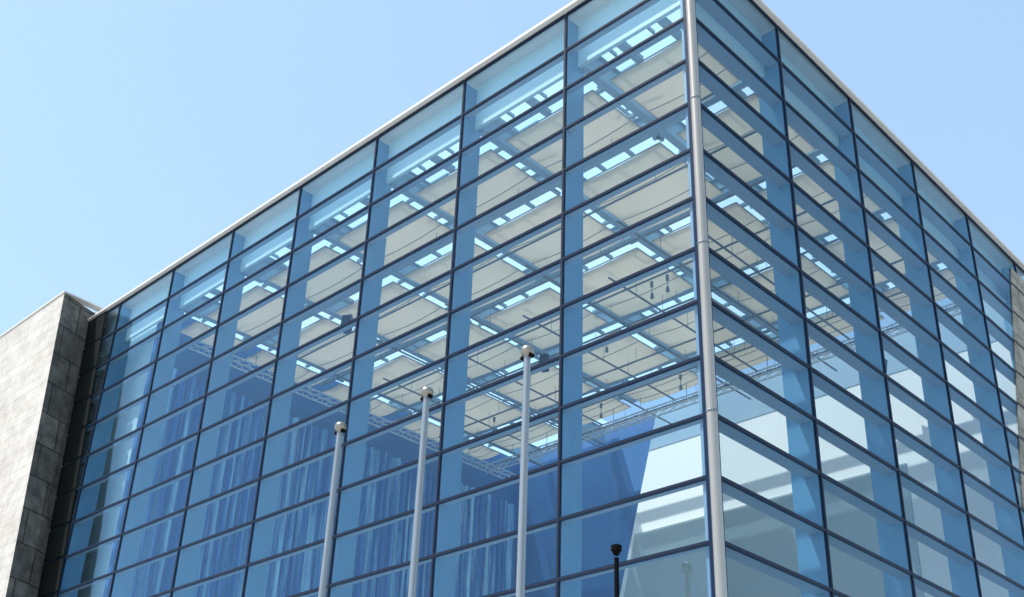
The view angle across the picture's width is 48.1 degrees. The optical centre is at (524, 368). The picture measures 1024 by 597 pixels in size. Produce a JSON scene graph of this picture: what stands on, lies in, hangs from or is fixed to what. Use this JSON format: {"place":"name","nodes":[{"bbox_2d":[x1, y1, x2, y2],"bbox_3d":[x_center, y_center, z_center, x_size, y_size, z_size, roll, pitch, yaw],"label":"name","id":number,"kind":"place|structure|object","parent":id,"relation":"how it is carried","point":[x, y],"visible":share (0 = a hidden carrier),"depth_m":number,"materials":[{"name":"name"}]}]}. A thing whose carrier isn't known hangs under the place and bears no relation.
{"place":"outdoors","nodes":[
{"label":"outdoors","id":0,"kind":"place"},
{"bbox_2d":[0,290,108,596],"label":"concrete building","id":1,"kind":"structure","parent":0,"point":[49,355],"depth_m":40.12,"materials":[{"name":"concrete"}]},
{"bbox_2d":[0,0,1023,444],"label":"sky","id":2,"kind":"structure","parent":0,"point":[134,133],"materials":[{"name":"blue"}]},
{"bbox_2d":[519,267,1023,507],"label":"concrete building","id":3,"kind":"structure","parent":0,"point":[1017,282],"depth_m":35.21,"materials":[{"name":"stone"}]},
{"label":"ground","id":4,"kind":"structure","parent":0,"visible":0},
{"bbox_2d":[318,422,346,596],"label":"flagpole","id":5,"kind":"object","parent":4,"relation":"on","point":[340,428],"visible":1,"depth_m":18.98,"materials":[{"name":"metal"}]},
{"bbox_2d":[408,386,432,596],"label":"flagpole","id":6,"kind":"object","parent":4,"relation":"on","point":[426,393],"visible":1,"depth_m":17.51,"materials":[{"name":"metal"}]},
{"bbox_2d":[516,345,534,596],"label":"flagpole","id":7,"kind":"object","parent":4,"relation":"on","point":[527,352],"visible":1,"depth_m":16.03,"materials":[{"name":"metal"}]},
{"bbox_2d":[44,0,1023,596],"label":"glass building","id":8,"kind":"structure","parent":4,"relation":"on","point":[860,472],"depth_m":31.96,"materials":[{"name":"glass"}]},
{"bbox_2d":[131,368,515,596],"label":"stage curtain","id":9,"kind":"object","parent":8,"relation":"hanging from","point":[484,571],"visible":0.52,"depth_m":41.87,"materials":[{"name":"blue fabric"}]},
{"bbox_2d":[340,314,352,333],"bbox_3d":[-5.846,-1.518,37.912,0.342,0.720,0.378,-5,-40,14],"label":"loudspeaker","id":10,"kind":"object","parent":8,"relation":"attached to","point":[346,318],"visible":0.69,"depth_m":37.78,"materials":[{"name":"black paint"}]},
{"bbox_2d":[188,341,515,478],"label":"lighting truss","id":11,"kind":"object","parent":8,"relation":"hanging from","point":[325,399],"visible":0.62,"depth_m":44.06,"materials":[{"name":"grey metal"}]},
{"bbox_2d":[316,366,543,465],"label":"rigging pipe","id":12,"kind":"object","parent":8,"relation":"hanging from","point":[435,418],"visible":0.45,"depth_m":45.18,"materials":[{"name":"grey metal"}]},
{"bbox_2d":[383,377,536,447],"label":"rigging pipe","id":13,"kind":"object","parent":8,"relation":"hanging from","point":[465,415],"visible":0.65,"depth_m":44.58,"materials":[{"name":"grey metal"}]},
{"bbox_2d":[376,339,600,446],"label":"rigging pipe","id":14,"kind":"object","parent":8,"relation":"hanging from","point":[417,359],"visible":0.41,"depth_m":43.24,"materials":[{"name":"grey metal"}]},
{"bbox_2d":[297,131,756,359],"bbox_3d":[-1.349,-3.305,35.638,20.300,0.534,0.068,-22,-36,38],"label":"rigging pipe","id":15,"kind":"object","parent":8,"relation":"hanging from","point":[584,216],"visible":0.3,"depth_m":34.09,"materials":[{"name":"black metal"}]},
{"bbox_2d":[468,357,602,424],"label":"rigging pipe","id":16,"kind":"object","parent":8,"relation":"hanging from","point":[477,362],"visible":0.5,"depth_m":42.22,"materials":[{"name":"grey metal"}]},
{"bbox_2d":[539,353,549,372],"bbox_3d":[0.697,-0.247,39.986,0.342,0.720,0.378,-5,-40,14],"label":"loudspeaker","id":17,"kind":"object","parent":8,"relation":"attached to","point":[543,357],"visible":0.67,"depth_m":39.85,"materials":[{"name":"black paint"}]},
{"bbox_2d":[445,303,671,423],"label":"rigging pipe","id":18,"kind":"object","parent":8,"relation":"hanging from","point":[519,343],"visible":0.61,"depth_m":42.01,"materials":[{"name":"grey metal"}]},
{"bbox_2d":[321,165,796,386],"bbox_3d":[-0.187,-2.633,36.685,20.300,0.704,0.068,-22,-36,38],"label":"rigging pipe","id":19,"kind":"object","parent":8,"relation":"hanging from","point":[606,253],"visible":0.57,"depth_m":35.69,"materials":[{"name":"black metal"}]},
{"bbox_2d":[436,93,713,236],"bbox_3d":[-2.649,-3.972,34.424,20.300,0.534,0.068,-22,-36,38],"label":"rigging pipe","id":20,"kind":"object","parent":8,"relation":"hanging from","point":[707,96],"visible":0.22,"depth_m":28.28,"materials":[{"name":"black metal"}]},
{"bbox_2d":[523,315,674,399],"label":"rigging pipe","id":21,"kind":"object","parent":8,"relation":"hanging from","point":[591,353],"visible":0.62,"depth_m":40.26,"materials":[{"name":"grey metal"}]},
{"bbox_2d":[371,199,834,400],"bbox_3d":[1.182,-1.931,37.963,20.300,0.704,0.068,-22,-36,38],"label":"rigging pipe","id":22,"kind":"object","parent":8,"relation":"attached to","point":[668,271],"visible":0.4,"depth_m":36.81,"materials":[{"name":"black metal"}]},
{"bbox_2d":[650,281,653,298],"bbox_3d":[3.927,-2.421,35.527,0.124,0.600,0.124,-22,-36,38],"label":"spotlight","id":23,"kind":"object","parent":22,"relation":"hanging from","point":[652,294],"visible":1,"depth_m":35.45,"materials":[{"name":"black metal"}]},
{"bbox_2d":[666,274,669,292],"bbox_3d":[4.364,-2.600,35.156,0.124,0.600,0.124,-22,-36,38],"label":"spotlight","id":24,"kind":"object","parent":22,"relation":"hanging from","point":[667,286],"visible":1,"depth_m":35.11,"materials":[{"name":"black metal"}]},
{"bbox_2d":[398,238,838,419],"bbox_3d":[2.414,-1.299,39.113,20.300,0.704,0.068,-22,-36,38],"label":"rigging pipe","id":25,"kind":"object","parent":8,"relation":"hanging from","point":[690,299],"visible":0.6,"depth_m":38.21,"materials":[{"name":"black metal"}]},
{"bbox_2d":[525,264,750,399],"bbox_3d":[4.250,-1.236,39.225,0.068,0.614,12.300,-22,-36,38],"label":"rigging pipe","id":26,"kind":"object","parent":8,"relation":"hanging from","point":[620,321],"visible":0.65,"depth_m":38.84,"materials":[{"name":"black metal"}]},
{"bbox_2d":[439,258,903,436],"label":"rigging pipe","id":27,"kind":"object","parent":8,"relation":"hanging from","point":[808,295],"visible":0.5,"depth_m":40.04,"materials":[{"name":"grey metal"}]},
{"bbox_2d":[608,277,757,371],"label":"rigging pipe","id":28,"kind":"object","parent":8,"relation":"hanging from","point":[676,320],"visible":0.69,"depth_m":37.57,"materials":[{"name":"black metal"}]},
{"bbox_2d":[469,291,902,449],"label":"rigging pipe","id":29,"kind":"object","parent":8,"relation":"hanging from","point":[826,319],"visible":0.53,"depth_m":41.94,"materials":[{"name":"grey metal"}]},
{"bbox_2d":[679,374,682,389],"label":"spotlight","id":30,"kind":"object","parent":29,"relation":"hanging from","point":[680,379],"visible":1,"depth_m":41.08,"materials":[{"name":"grey metal"}]},
{"bbox_2d":[483,303,960,474],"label":"lighting truss","id":31,"kind":"object","parent":8,"relation":"hanging from","point":[695,398],"visible":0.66,"depth_m":43.16,"materials":[{"name":"grey metal"}]},
{"bbox_2d":[617,220,836,371],"bbox_3d":[6.872,-2.304,37.002,0.068,0.614,12.300,-22,-36,38],"label":"rigging pipe","id":32,"kind":"object","parent":8,"relation":"hanging from","point":[713,286],"visible":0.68,"depth_m":36.28,"materials":[{"name":"black metal"}]},
{"bbox_2d":[500,305,957,462],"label":"rigging pipe","id":33,"kind":"object","parent":8,"relation":"hanging from","point":[955,306],"visible":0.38,"depth_m":43.13,"materials":[{"name":"grey metal"}]},
{"bbox_2d":[708,235,849,339],"bbox_3d":[8.005,-2.755,35.802,0.068,0.854,8.200,-22,-36,38],"label":"rigging pipe","id":34,"kind":"object","parent":8,"relation":"hanging from","point":[767,279],"visible":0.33,"depth_m":34.87,"materials":[{"name":"black metal"}]},
{"bbox_2d":[611,544,621,596],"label":"lamp post","id":35,"kind":"object","parent":4,"relation":"on","point":[616,549],"visible":1,"depth_m":16.93,"materials":[{"name":"black metal"}]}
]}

